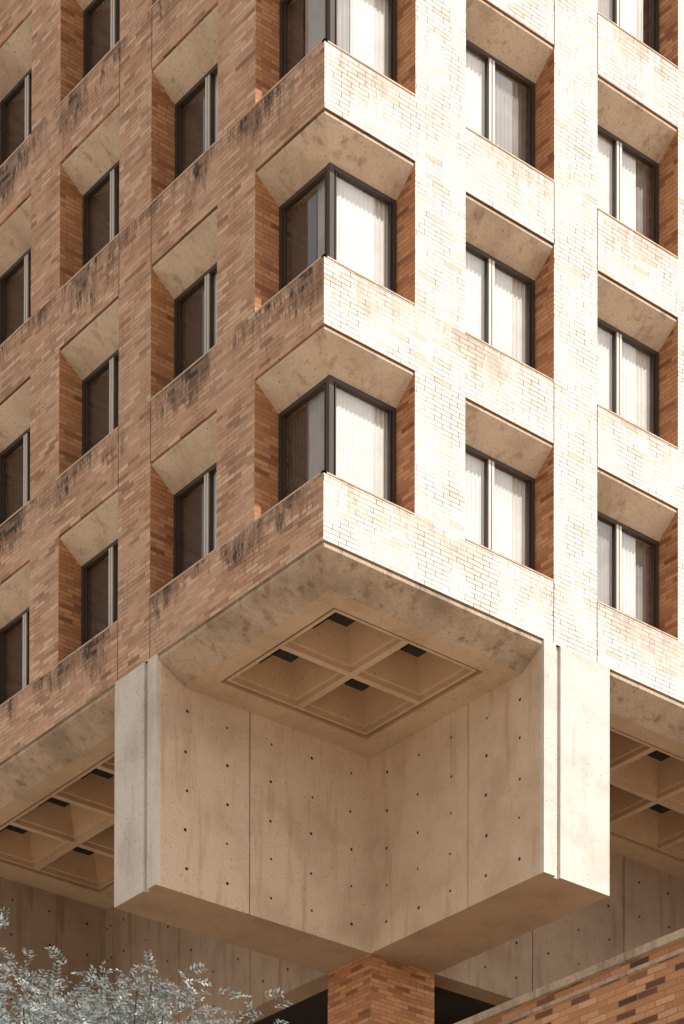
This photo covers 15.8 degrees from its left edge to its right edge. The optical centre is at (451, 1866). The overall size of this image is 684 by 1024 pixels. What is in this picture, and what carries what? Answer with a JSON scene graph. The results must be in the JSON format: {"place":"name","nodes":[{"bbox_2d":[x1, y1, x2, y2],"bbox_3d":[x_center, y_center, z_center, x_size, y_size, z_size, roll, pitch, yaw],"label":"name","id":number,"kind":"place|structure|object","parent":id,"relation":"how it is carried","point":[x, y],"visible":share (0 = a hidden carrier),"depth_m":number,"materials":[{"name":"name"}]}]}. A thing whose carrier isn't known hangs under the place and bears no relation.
{"place":"outdoors","nodes":[
{"label":"outdoors","id":0,"kind":"place"},
{"bbox_2d":[0,907,291,1023],"bbox_3d":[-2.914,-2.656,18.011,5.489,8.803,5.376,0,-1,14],"label":"honey locust tree","id":1,"kind":"object","parent":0,"point":[88,1017],"visible":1,"depth_m":17.27,"materials":[{"name":"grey plant"}]},
{"label":"ground","id":2,"kind":"structure","parent":0,"visible":0},
{"bbox_2d":[253,954,495,1023],"bbox_3d":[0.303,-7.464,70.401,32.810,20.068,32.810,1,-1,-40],"label":"base storeys","id":3,"kind":"object","parent":2,"relation":"on","point":[371,989],"visible":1,"depth_m":48.10,"materials":[{"name":"orange brick"}]},
{"bbox_2d":[0,639,683,1023],"bbox_3d":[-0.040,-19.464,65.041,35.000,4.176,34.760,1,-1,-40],"label":"concrete walls","id":4,"kind":"structure","parent":3,"relation":"on","point":[560,881],"depth_m":45.93,"materials":[{"name":"beige concrete"}]},
{"bbox_2d":[0,0,677,831],"bbox_3d":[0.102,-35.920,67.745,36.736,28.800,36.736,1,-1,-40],"label":"rooms","id":5,"kind":"object","parent":4,"relation":"on","point":[316,258],"visible":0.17,"depth_m":43.40,"materials":[{"name":"black"}]},
{"bbox_2d":[10,698,669,1018],"bbox_3d":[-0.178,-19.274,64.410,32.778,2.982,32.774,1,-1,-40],"label":"tie holes","id":6,"kind":"object","parent":4,"relation":"attached to","point":[270,821],"visible":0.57,"depth_m":46.49,"materials":[{"name":"concrete"}]},
{"bbox_2d":[0,0,683,762],"bbox_3d":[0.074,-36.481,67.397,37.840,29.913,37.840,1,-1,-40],"label":"brick walls","id":7,"kind":"structure","parent":4,"relation":"on","point":[440,352],"depth_m":44.15,"materials":[{"name":"beige brick"}]},
{"bbox_2d":[0,0,676,633],"bbox_3d":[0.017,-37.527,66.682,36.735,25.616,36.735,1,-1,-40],"label":"sloped window hoods","id":8,"kind":"object","parent":7,"relation":"attached to","point":[320,142],"visible":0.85,"depth_m":44.07,"materials":[{"name":"concrete"}]},
{"bbox_2d":[0,0,677,706],"bbox_3d":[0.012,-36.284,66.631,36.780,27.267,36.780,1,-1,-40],"label":"window frames","id":9,"kind":"structure","parent":7,"relation":"attached to","point":[330,172],"depth_m":44.37,"materials":[{"name":"black metal"}]},
{"bbox_2d":[5,0,650,700],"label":"window blinds","id":10,"kind":"object","parent":9,"relation":"attached to","point":[363,250],"depth_m":44.18,"materials":[{"name":"white fabric"}]},
{"bbox_2d":[117,0,597,680],"bbox_3d":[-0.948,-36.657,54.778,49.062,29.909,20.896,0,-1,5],"label":"movement joints","id":11,"kind":"object","parent":7,"relation":"attached to","point":[597,406],"visible":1,"depth_m":44.62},
{"bbox_2d":[0,539,683,908],"bbox_3d":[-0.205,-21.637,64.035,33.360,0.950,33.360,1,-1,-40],"label":"coffered soffit","id":12,"kind":"structure","parent":4,"relation":"on","point":[380,661],"depth_m":45.36,"materials":[{"name":"concrete"}]},
{"bbox_2d":[454,928,683,1023],"bbox_3d":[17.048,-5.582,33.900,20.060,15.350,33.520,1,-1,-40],"label":"brick annex","id":13,"kind":"object","parent":2,"relation":"on","point":[643,984],"depth_m":35.83,"materials":[{"name":"brick"}]}
]}

